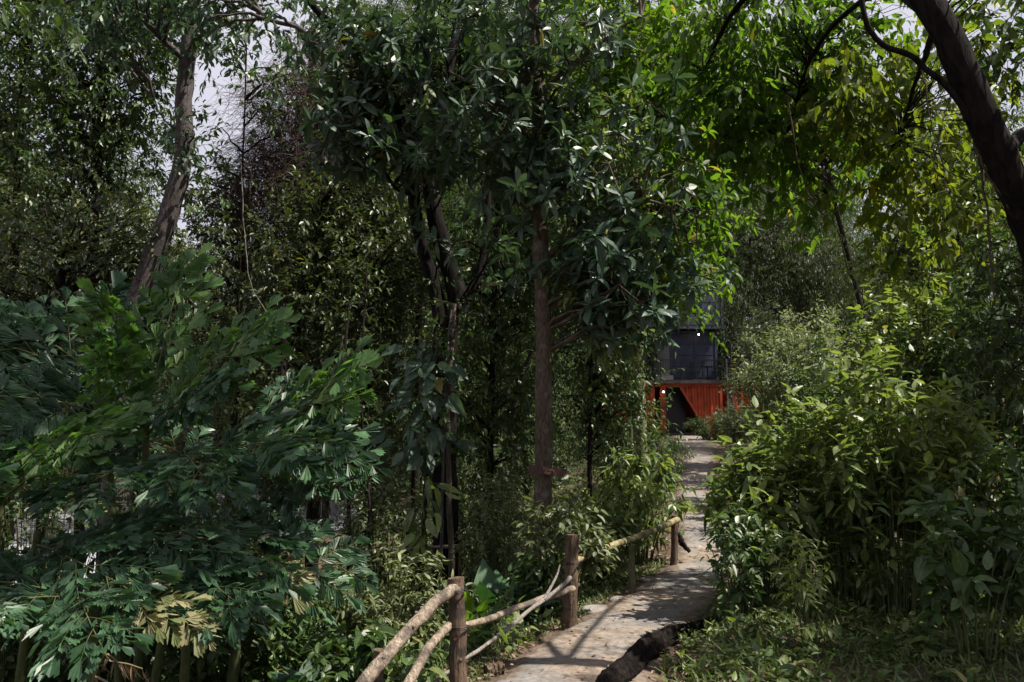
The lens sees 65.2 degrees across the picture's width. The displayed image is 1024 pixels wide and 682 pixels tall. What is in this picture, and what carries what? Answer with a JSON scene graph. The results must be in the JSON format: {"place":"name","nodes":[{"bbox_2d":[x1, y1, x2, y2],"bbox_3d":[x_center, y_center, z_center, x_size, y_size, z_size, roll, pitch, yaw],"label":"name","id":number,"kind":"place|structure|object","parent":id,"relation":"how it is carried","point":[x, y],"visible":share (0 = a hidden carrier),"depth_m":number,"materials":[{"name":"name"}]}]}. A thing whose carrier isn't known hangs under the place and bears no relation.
{"place":"outdoors","nodes":[
{"label":"outdoors","id":0,"kind":"place"},
{"bbox_2d":[8,489,390,584],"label":"pond water","id":1,"kind":"structure","parent":0,"point":[331,515],"depth_m":33.48,"materials":[{"name":"grey liquid"}]},
{"bbox_2d":[0,0,1023,355],"label":"sky","id":2,"kind":"structure","parent":0,"point":[209,93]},
{"bbox_2d":[7,333,1023,681],"bbox_3d":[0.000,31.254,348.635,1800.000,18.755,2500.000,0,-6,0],"label":"ground","id":3,"kind":"structure","parent":0,"point":[721,449],"depth_m":6.29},
{"bbox_2d":[0,519,106,681],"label":"shrub","id":4,"kind":"object","parent":3,"relation":"on","point":[8,663],"visible":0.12,"depth_m":5.75,"materials":[{"name":"green plant"}]},
{"bbox_2d":[0,0,114,62],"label":"tree","id":5,"kind":"object","parent":3,"relation":"on","point":[62,24],"visible":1,"depth_m":7.11,"materials":[{"name":"green plant"}]},
{"bbox_2d":[4,379,136,680],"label":"shrub","id":6,"kind":"object","parent":3,"relation":"on","point":[23,510],"visible":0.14,"depth_m":8.48,"materials":[{"name":"green plant"}]},
{"bbox_2d":[0,0,142,657],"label":"tree","id":7,"kind":"object","parent":3,"relation":"on","point":[5,48],"visible":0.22,"depth_m":15.19,"materials":[{"name":"green plant"}]},
{"bbox_2d":[0,0,204,673],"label":"tree","id":8,"kind":"object","parent":3,"relation":"on","point":[103,126],"visible":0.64,"depth_m":14.12,"materials":[{"name":"green plant"}]},
{"bbox_2d":[14,553,191,681],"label":"shrub","id":9,"kind":"object","parent":3,"relation":"on","point":[148,660],"visible":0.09,"depth_m":5.92,"materials":[{"name":"green plant"}]},
{"bbox_2d":[0,381,261,681],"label":"fishtail palm","id":10,"kind":"object","parent":3,"relation":"on","point":[124,536],"visible":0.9,"depth_m":4.56,"materials":[{"name":"green plant"}]},
{"bbox_2d":[0,151,266,648],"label":"tree","id":11,"kind":"object","parent":3,"relation":"on","point":[65,262],"visible":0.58,"depth_m":12.53,"materials":[{"name":"green plant"}]},
{"bbox_2d":[0,526,283,681],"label":"fishtail palm","id":12,"kind":"object","parent":3,"relation":"on","point":[13,607],"visible":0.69,"depth_m":4.08,"materials":[{"name":"green plant"}]},
{"bbox_2d":[16,0,348,666],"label":"tree","id":13,"kind":"object","parent":3,"relation":"on","point":[191,14],"visible":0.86,"depth_m":11.69,"materials":[{"name":"green plant"}]},
{"bbox_2d":[0,240,382,681],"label":"fishtail palm","id":14,"kind":"object","parent":3,"relation":"on","point":[31,390],"visible":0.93,"depth_m":5.27,"materials":[{"name":"green plant"}]},
{"bbox_2d":[82,381,301,681],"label":"shrub","id":15,"kind":"object","parent":3,"relation":"on","point":[219,505],"visible":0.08,"depth_m":8.81,"materials":[{"name":"green plant"}]},
{"bbox_2d":[59,502,379,681],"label":"fishtail palm","id":16,"kind":"object","parent":3,"relation":"on","point":[351,555],"visible":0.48,"depth_m":5.00,"materials":[{"name":"green plant"}]},
{"bbox_2d":[118,2,321,516],"bbox_3d":[-5.110,-0.314,14.071,3.576,12.337,2.221,0,-6,0],"label":"tree","id":17,"kind":"object","parent":3,"relation":"on","point":[251,75],"visible":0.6,"depth_m":14.50,"materials":[{"name":"green plant"}]},
{"bbox_2d":[147,590,326,681],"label":"shrub","id":18,"kind":"object","parent":3,"relation":"on","point":[259,658],"visible":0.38,"depth_m":5.92,"materials":[{"name":"green plant"}]},
{"bbox_2d":[95,333,395,681],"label":"fishtail palm","id":19,"kind":"object","parent":3,"relation":"on","point":[323,386],"visible":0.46,"depth_m":5.44,"materials":[{"name":"green plant"}]},
{"bbox_2d":[151,139,358,517],"bbox_3d":[-5.119,0.931,15.722,4.546,10.420,5.035,3,-6,-23],"label":"tree","id":20,"kind":"object","parent":3,"relation":"on","point":[234,265],"visible":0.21,"depth_m":15.64,"materials":[{"name":"green plant"}]},
{"bbox_2d":[258,308,313,649],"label":"sapling","id":21,"kind":"object","parent":3,"relation":"on","point":[282,371],"visible":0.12,"depth_m":11.54,"materials":[{"name":"green plant"}]},
{"bbox_2d":[199,7,410,631],"bbox_3d":[-4.008,-0.476,15.421,4.300,12.121,4.054,0,-6,0],"label":"tree","id":22,"kind":"object","parent":3,"relation":"on","point":[275,164],"visible":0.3,"depth_m":14.96,"materials":[{"name":"green plant"}]},
{"bbox_2d":[189,125,438,637],"bbox_3d":[-3.308,0.786,13.247,4.342,8.800,3.376,0,-6,0],"label":"tree","id":23,"kind":"object","parent":3,"relation":"on","point":[316,257],"visible":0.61,"depth_m":13.06,"materials":[{"name":"green plant"}]},
{"bbox_2d":[270,656,358,681],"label":"broad leaf plant","id":24,"kind":"object","parent":3,"relation":"on","point":[294,676],"visible":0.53,"depth_m":5.45,"materials":[{"name":"green plant"}]},
{"bbox_2d":[270,560,381,669],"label":"shrub","id":25,"kind":"object","parent":3,"relation":"on","point":[288,615],"visible":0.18,"depth_m":6.53,"materials":[{"name":"green plant"}]},
{"bbox_2d":[316,276,377,633],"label":"sapling","id":26,"kind":"object","parent":3,"relation":"on","point":[346,318],"visible":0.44,"depth_m":11.12,"materials":[{"name":"green plant"}]},
{"bbox_2d":[226,179,474,581],"bbox_3d":[-2.458,1.013,12.522,3.750,7.102,3.554,0,-6,0],"label":"tree","id":27,"kind":"object","parent":3,"relation":"on","point":[375,305],"visible":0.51,"depth_m":12.42,"materials":[{"name":"green plant"}]},
{"bbox_2d":[333,255,394,602],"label":"sapling","id":28,"kind":"object","parent":3,"relation":"on","point":[361,419],"visible":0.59,"depth_m":10.65,"materials":[{"name":"green plant"}]},
{"bbox_2d":[289,617,443,681],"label":"shrub","id":29,"kind":"object","parent":3,"relation":"on","point":[330,656],"visible":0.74,"depth_m":5.00,"materials":[{"name":"green plant"}]},
{"bbox_2d":[306,464,462,627],"bbox_3d":[-1.689,2.864,10.540,2.128,2.680,2.151,0,-6,0],"label":"shrub","id":30,"kind":"object","parent":3,"relation":"on","point":[361,525],"visible":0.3,"depth_m":10.53,"materials":[{"name":"green plant"}]},
{"bbox_2d":[320,534,464,661],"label":"shrub","id":31,"kind":"object","parent":3,"relation":"on","point":[388,612],"visible":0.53,"depth_m":6.34,"materials":[{"name":"green plant"}]},
{"bbox_2d":[324,543,471,589],"bbox_3d":[-1.328,3.123,9.274,1.720,1.515,0.108,0,-6,-1],"label":"pole rail","id":32,"kind":"object","parent":3,"relation":"on","point":[430,547],"visible":0.23,"depth_m":9.33,"materials":[{"name":"brown wood"}]},
{"bbox_2d":[294,0,552,632],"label":"tree","id":33,"kind":"object","parent":3,"relation":"on","point":[378,72],"visible":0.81,"depth_m":9.01,"materials":[{"name":"green plant"}]},
{"bbox_2d":[398,476,462,588],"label":"climbing plant","id":34,"kind":"object","parent":33,"relation":"attached to","point":[410,540],"visible":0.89,"depth_m":8.21,"materials":[{"name":"green plant"}]},
{"bbox_2d":[395,276,464,625],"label":"sapling","id":35,"kind":"object","parent":3,"relation":"on","point":[434,325],"visible":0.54,"depth_m":9.46,"materials":[{"name":"green plant"}]},
{"bbox_2d":[368,337,477,479],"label":"climbing plant","id":36,"kind":"object","parent":35,"relation":"attached to","point":[413,453],"visible":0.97,"depth_m":9.04,"materials":[{"name":"green plant"}]},
{"bbox_2d":[288,0,573,591],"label":"tree","id":37,"kind":"object","parent":3,"relation":"on","point":[440,61],"visible":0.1,"depth_m":14.92,"materials":[{"name":"green plant"}]},
{"bbox_2d":[410,300,484,615],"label":"sapling","id":38,"kind":"object","parent":3,"relation":"on","point":[443,419],"visible":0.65,"depth_m":9.13,"materials":[{"name":"green plant"}]},
{"bbox_2d":[412,297,484,614],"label":"sapling","id":39,"kind":"object","parent":3,"relation":"on","point":[449,453],"visible":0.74,"depth_m":9.19,"materials":[{"name":"green plant"}]},
{"bbox_2d":[424,583,515,644],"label":"broad leaf plant","id":40,"kind":"object","parent":3,"relation":"on","point":[469,604],"visible":0.2,"depth_m":6.22,"materials":[{"name":"green plant"}]},
{"bbox_2d":[433,575,526,648],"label":"shrub","id":41,"kind":"object","parent":3,"relation":"on","point":[506,598],"visible":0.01,"depth_m":6.74,"materials":[{"name":"green plant"}]},
{"bbox_2d":[444,464,533,628],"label":"shrub","id":42,"kind":"object","parent":3,"relation":"on","point":[503,550],"visible":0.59,"depth_m":8.43,"materials":[{"name":"green plant"}]},
{"bbox_2d":[432,449,550,592],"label":"shrub","id":43,"kind":"object","parent":3,"relation":"on","point":[463,523],"visible":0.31,"depth_m":10.28,"materials":[{"name":"green plant"}]},
{"bbox_2d":[483,660,504,675],"bbox_3d":[-0.119,2.126,5.186,0.121,0.108,0.106,3,-7,-27],"label":"log piece","id":44,"kind":"object","parent":3,"relation":"on","point":[498,666],"visible":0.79,"depth_m":5.17,"materials":[{"name":"brown wood"}]},
{"bbox_2d":[388,83,616,556],"bbox_3d":[-0.182,-0.208,12.688,4.137,8.247,3.112,3,-7,-26],"label":"tree","id":45,"kind":"object","parent":3,"relation":"on","point":[480,347],"visible":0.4,"depth_m":12.27,"materials":[{"name":"green plant"}]},
{"bbox_2d":[471,181,491,346],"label":"vine","id":46,"kind":"object","parent":45,"relation":"hanging from","point":[487,311],"visible":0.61,"depth_m":11.13,"materials":[{"name":"green plant"}]},
{"bbox_2d":[445,558,560,630],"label":"broad leaf plant","id":47,"kind":"object","parent":3,"relation":"on","point":[485,577],"visible":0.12,"depth_m":7.40,"materials":[{"name":"green plant"}]},
{"bbox_2d":[0,0,1023,539],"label":"forest","id":48,"kind":"object","parent":3,"relation":"on","point":[560,446],"visible":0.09,"depth_m":33.78,"materials":[{"name":"green plant"}]},
{"bbox_2d":[356,515,679,681],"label":"log fence","id":49,"kind":"object","parent":3,"relation":"on","point":[456,625],"visible":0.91,"depth_m":4.77,"materials":[{"name":"brown wood"}]},
{"bbox_2d":[434,564,571,681],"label":"dead branch","id":50,"kind":"object","parent":49,"relation":"attached to","point":[548,595],"visible":0.89,"depth_m":5.68,"materials":[{"name":"grey wood"}]},
{"bbox_2d":[488,580,560,622],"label":"broad leaf plant","id":51,"kind":"object","parent":3,"relation":"on","point":[528,596],"visible":0.23,"depth_m":7.29,"materials":[{"name":"green plant"}]},
{"bbox_2d":[59,434,1023,681],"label":"undergrowth","id":52,"kind":"object","parent":3,"relation":"on","point":[921,638],"visible":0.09,"depth_m":5.52,"materials":[{"name":"green plant"}]},
{"bbox_2d":[91,653,148,681],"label":"dead frond","id":53,"kind":"object","parent":52,"relation":"on","point":[129,671],"visible":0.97,"depth_m":3.85,"materials":[{"name":"brown plant"}]},
{"bbox_2d":[500,540,587,625],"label":"shrub","id":54,"kind":"object","parent":3,"relation":"on","point":[530,568],"visible":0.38,"depth_m":7.48,"materials":[{"name":"green plant"}]},
{"bbox_2d":[510,464,620,615],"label":"shrub","id":55,"kind":"object","parent":3,"relation":"on","point":[557,515],"visible":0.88,"depth_m":6.99,"materials":[{"name":"green plant"}]},
{"bbox_2d":[404,0,739,608],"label":"tree","id":56,"kind":"object","parent":3,"relation":"on","point":[596,241],"visible":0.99,"depth_m":7.86,"materials":[{"name":"green plant"}]},
{"bbox_2d":[528,464,566,476],"bbox_3d":[0.349,1.264,7.779,0.379,0.078,0.029,7,-6,1],"label":"wooden sign","id":57,"kind":"object","parent":56,"relation":"attached to","point":[544,470],"visible":1,"depth_m":7.77,"materials":[{"name":"brown wood"}]},
{"bbox_2d":[488,194,687,499],"bbox_3d":[1.254,0.550,12.227,3.175,6.082,3.067,3,-7,-29],"label":"tree","id":58,"kind":"object","parent":3,"relation":"on","point":[597,389],"visible":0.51,"depth_m":12.03,"materials":[{"name":"green plant"}]},
{"bbox_2d":[551,477,650,594],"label":"shrub","id":59,"kind":"object","parent":3,"relation":"on","point":[625,526],"visible":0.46,"depth_m":9.06,"materials":[{"name":"green plant"}]},
{"bbox_2d":[567,413,663,481],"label":"shrub","id":60,"kind":"object","parent":3,"relation":"on","point":[596,456],"visible":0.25,"depth_m":23.90,"materials":[{"name":"green plant"}]},
{"bbox_2d":[564,98,670,503],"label":"tree","id":61,"kind":"object","parent":3,"relation":"on","point":[626,142],"visible":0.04,"depth_m":18.06,"materials":[{"name":"green plant"}]},
{"bbox_2d":[573,445,696,567],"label":"shrub","id":62,"kind":"object","parent":3,"relation":"on","point":[641,491],"visible":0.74,"depth_m":10.57,"materials":[{"name":"green plant"}]},
{"bbox_2d":[526,0,775,509],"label":"tree","id":63,"kind":"object","parent":3,"relation":"on","point":[629,60],"visible":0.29,"depth_m":12.12,"materials":[{"name":"green plant"}]},
{"bbox_2d":[678,150,702,324],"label":"vine","id":64,"kind":"object","parent":63,"relation":"hanging from","point":[694,232],"visible":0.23,"depth_m":11.16,"materials":[{"name":"green plant"}]},
{"bbox_2d":[646,416,665,462],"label":"shrub","id":65,"kind":"object","parent":3,"relation":"on","point":[651,427],"visible":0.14,"depth_m":27.47,"materials":[{"name":"green plant"}]},
{"bbox_2d":[595,615,720,681],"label":"fallen log","id":66,"kind":"object","parent":3,"relation":"on","point":[630,664],"visible":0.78,"depth_m":5.30,"materials":[{"name":"brown wood"}]},
{"bbox_2d":[597,384,722,435],"bbox_3d":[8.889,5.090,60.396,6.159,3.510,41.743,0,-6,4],"label":"shipping container","id":67,"kind":"object","parent":3,"relation":"on","point":[689,401],"visible":0.38,"depth_m":40.05,"materials":[{"name":"metal"}]},
{"bbox_2d":[666,387,685,432],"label":"glass door","id":68,"kind":"structure","parent":67,"relation":"in","point":[676,414],"depth_m":41.05,"materials":[{"name":"black glass"}]},
{"bbox_2d":[650,331,717,379],"bbox_3d":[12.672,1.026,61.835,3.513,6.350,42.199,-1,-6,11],"label":"shipping container","id":69,"kind":"object","parent":67,"relation":"on","point":[692,345],"visible":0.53,"depth_m":41.20,"materials":[{"name":"metal"}]},
{"bbox_2d":[672,334,693,378],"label":"door","id":70,"kind":"structure","parent":69,"relation":"in","point":[684,351],"depth_m":41.18,"materials":[{"name":"blue paint"}]},
{"bbox_2d":[656,278,723,337],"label":"shipping container","id":71,"kind":"object","parent":69,"relation":"on","point":[693,324],"visible":0.15,"depth_m":40.50,"materials":[{"name":"metal"}]},
{"bbox_2d":[693,334,714,378],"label":"door","id":72,"kind":"structure","parent":69,"relation":"in","point":[702,350],"depth_m":41.18,"materials":[{"name":"blue paint"}]},
{"bbox_2d":[644,360,725,383],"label":"railing","id":73,"kind":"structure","parent":67,"relation":"on","point":[668,379],"depth_m":39.85,"materials":[{"name":"black metal"}]},
{"bbox_2d":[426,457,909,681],"bbox_3d":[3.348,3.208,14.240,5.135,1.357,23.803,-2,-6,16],"label":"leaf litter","id":74,"kind":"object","parent":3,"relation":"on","point":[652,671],"visible":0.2,"depth_m":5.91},
{"bbox_2d":[649,429,696,492],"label":"shrub","id":75,"kind":"object","parent":3,"relation":"on","point":[675,450],"visible":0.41,"depth_m":18.68,"materials":[{"name":"green plant"}]},
{"bbox_2d":[682,412,734,440],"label":"shrub","id":76,"kind":"object","parent":3,"relation":"on","point":[705,433],"visible":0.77,"depth_m":33.54,"materials":[{"name":"green plant"}]},
{"bbox_2d":[704,464,740,517],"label":"shrub","id":77,"kind":"object","parent":3,"relation":"on","point":[716,483],"visible":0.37,"depth_m":14.36,"materials":[{"name":"green plant"}]},
{"bbox_2d":[707,394,761,442],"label":"shrub","id":78,"kind":"object","parent":3,"relation":"on","point":[729,421],"visible":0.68,"depth_m":31.49,"materials":[{"name":"green plant"}]},
{"bbox_2d":[694,237,779,441],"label":"tree","id":79,"kind":"object","parent":3,"relation":"on","point":[729,309],"visible":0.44,"depth_m":33.09,"materials":[{"name":"green plant"}]},
{"bbox_2d":[698,494,793,626],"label":"shrub","id":80,"kind":"object","parent":3,"relation":"on","point":[742,587],"visible":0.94,"depth_m":6.08,"materials":[{"name":"green plant"}]},
{"bbox_2d":[677,413,824,610],"bbox_3d":[1.973,1.452,6.786,1.156,1.688,1.234,0,-6,0],"label":"shrub","id":81,"kind":"object","parent":3,"relation":"on","point":[752,498],"visible":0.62,"depth_m":6.70,"materials":[{"name":"green plant"}]},
{"bbox_2d":[642,1,888,371],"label":"tree","id":82,"kind":"object","parent":3,"relation":"on","point":[826,178],"visible":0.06,"depth_m":22.08,"materials":[{"name":"green plant"}]},
{"bbox_2d":[724,289,816,463],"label":"shrub","id":83,"kind":"object","parent":3,"relation":"on","point":[752,349],"visible":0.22,"depth_m":23.09,"materials":[{"name":"green plant"}]},
{"bbox_2d":[722,383,846,432],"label":"shipping container","id":84,"kind":"object","parent":3,"relation":"on","point":[736,404],"visible":0.09,"depth_m":42.01,"materials":[{"name":"metal"}]},
{"bbox_2d":[752,522,839,646],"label":"shrub","id":85,"kind":"object","parent":3,"relation":"on","point":[802,589],"visible":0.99,"depth_m":5.32,"materials":[{"name":"green plant"}]},
{"bbox_2d":[679,163,918,394],"bbox_3d":[10.333,-2.035,29.060,9.010,11.920,8.446,-4,-7,37],"label":"tree","id":86,"kind":"object","parent":3,"relation":"on","point":[811,271],"visible":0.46,"depth_m":27.64,"materials":[{"name":"green plant"}]},
{"bbox_2d":[717,294,884,484],"bbox_3d":[7.447,1.258,20.040,4.420,4.784,4.534,0,-6,0],"label":"shrub","id":87,"kind":"object","parent":3,"relation":"on","point":[771,380],"visible":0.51,"depth_m":19.72,"materials":[{"name":"green plant"}]},
{"bbox_2d":[737,382,876,591],"bbox_3d":[2.656,1.352,7.310,1.370,1.948,1.230,-5,-8,40],"label":"shrub","id":88,"kind":"object","parent":3,"relation":"on","point":[805,472],"visible":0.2,"depth_m":7.22,"materials":[{"name":"green plant"}]},
{"bbox_2d":[611,0,1023,444],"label":"tree","id":89,"kind":"object","parent":3,"relation":"on","point":[966,81],"visible":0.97,"depth_m":8.74,"materials":[{"name":"green plant"}]},
{"bbox_2d":[787,96,884,304],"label":"vine","id":90,"kind":"object","parent":89,"relation":"hanging from","point":[816,206],"visible":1,"depth_m":8.18,"materials":[{"name":"brown plant"}]},
{"bbox_2d":[916,96,955,294],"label":"vine","id":91,"kind":"object","parent":89,"relation":"hanging from","point":[935,284],"visible":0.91,"depth_m":5.81,"materials":[{"name":"green plant"}]},
{"bbox_2d":[908,69,978,266],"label":"vine","id":92,"kind":"object","parent":89,"relation":"hanging from","point":[953,186],"visible":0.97,"depth_m":5.52,"materials":[{"name":"green plant"}]},
{"bbox_2d":[955,137,1007,306],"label":"vine","id":93,"kind":"object","parent":89,"relation":"hanging from","point":[991,283],"visible":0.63,"depth_m":5.32,"materials":[{"name":"green plant"}]},
{"bbox_2d":[969,133,1008,208],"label":"vine","id":94,"kind":"object","parent":89,"relation":"hanging from","point":[985,168],"visible":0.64,"depth_m":5.24,"materials":[{"name":"brown plant"}]},
{"bbox_2d":[766,336,920,536],"bbox_3d":[5.514,1.523,12.904,2.808,3.295,2.690,-3,-7,30],"label":"shrub","id":95,"kind":"object","parent":3,"relation":"on","point":[799,379],"visible":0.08,"depth_m":12.92,"materials":[{"name":"green plant"}]},
{"bbox_2d":[764,350,936,604],"bbox_3d":[2.793,1.158,6.820,1.370,2.152,1.333,4,-7,-31],"label":"shrub","id":96,"kind":"object","parent":3,"relation":"on","point":[835,481],"visible":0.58,"depth_m":6.61,"materials":[{"name":"green plant"}]},
{"bbox_2d":[786,325,976,617],"bbox_3d":[2.958,1.059,6.517,1.329,2.331,1.271,-3,-6,23],"label":"shrub","id":97,"kind":"object","parent":3,"relation":"on","point":[884,408],"visible":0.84,"depth_m":6.35,"materials":[{"name":"green plant"}]},
{"bbox_2d":[821,224,1023,539],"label":"shrub","id":98,"kind":"object","parent":3,"relation":"on","point":[926,299],"visible":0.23,"depth_m":10.74,"materials":[{"name":"green plant"}]},
{"bbox_2d":[821,105,1023,344],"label":"tree","id":99,"kind":"object","parent":3,"relation":"on","point":[907,272],"visible":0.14,"depth_m":15.26,"materials":[{"name":"green plant"}]},
{"bbox_2d":[848,363,1008,578],"bbox_3d":[4.175,1.364,8.224,1.501,2.254,1.483,0,-6,0],"label":"shrub","id":100,"kind":"object","parent":3,"relation":"on","point":[927,410],"visible":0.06,"depth_m":8.05,"materials":[{"name":"green plant"}]},
{"bbox_2d":[867,375,1023,608],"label":"shrub","id":101,"kind":"object","parent":3,"relation":"on","point":[977,427],"visible":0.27,"depth_m":6.76,"materials":[{"name":"green plant"}]},
{"bbox_2d":[885,241,1023,532],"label":"shrub","id":102,"kind":"object","parent":3,"relation":"on","point":[943,364],"visible":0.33,"depth_m":9.84,"materials":[{"name":"green plant"}]},
{"bbox_2d":[899,479,1023,663],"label":"shrub","id":103,"kind":"object","parent":3,"relation":"on","point":[964,579],"visible":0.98,"depth_m":5.05,"materials":[{"name":"green plant"}]},
{"bbox_2d":[900,431,1023,620],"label":"shrub","id":104,"kind":"object","parent":3,"relation":"on","point":[1011,491],"visible":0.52,"depth_m":6.09,"materials":[{"name":"green plant"}]},
{"bbox_2d":[493,436,737,681],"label":"path","id":105,"kind":"structure","parent":0,"point":[554,659],"depth_m":6.92,"materials":[{"name":"stone"}]},
{"bbox_2d":[580,604,607,613],"bbox_3d":[0.745,2.446,7.188,0.262,0.120,0.211,0,-6,0],"label":"stone","id":106,"kind":"object","parent":105,"relation":"on","point":[596,607],"visible":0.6,"depth_m":7.15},
{"bbox_2d":[425,553,1023,681],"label":"grass","id":107,"kind":"structure","parent":0,"point":[867,659],"depth_m":5.33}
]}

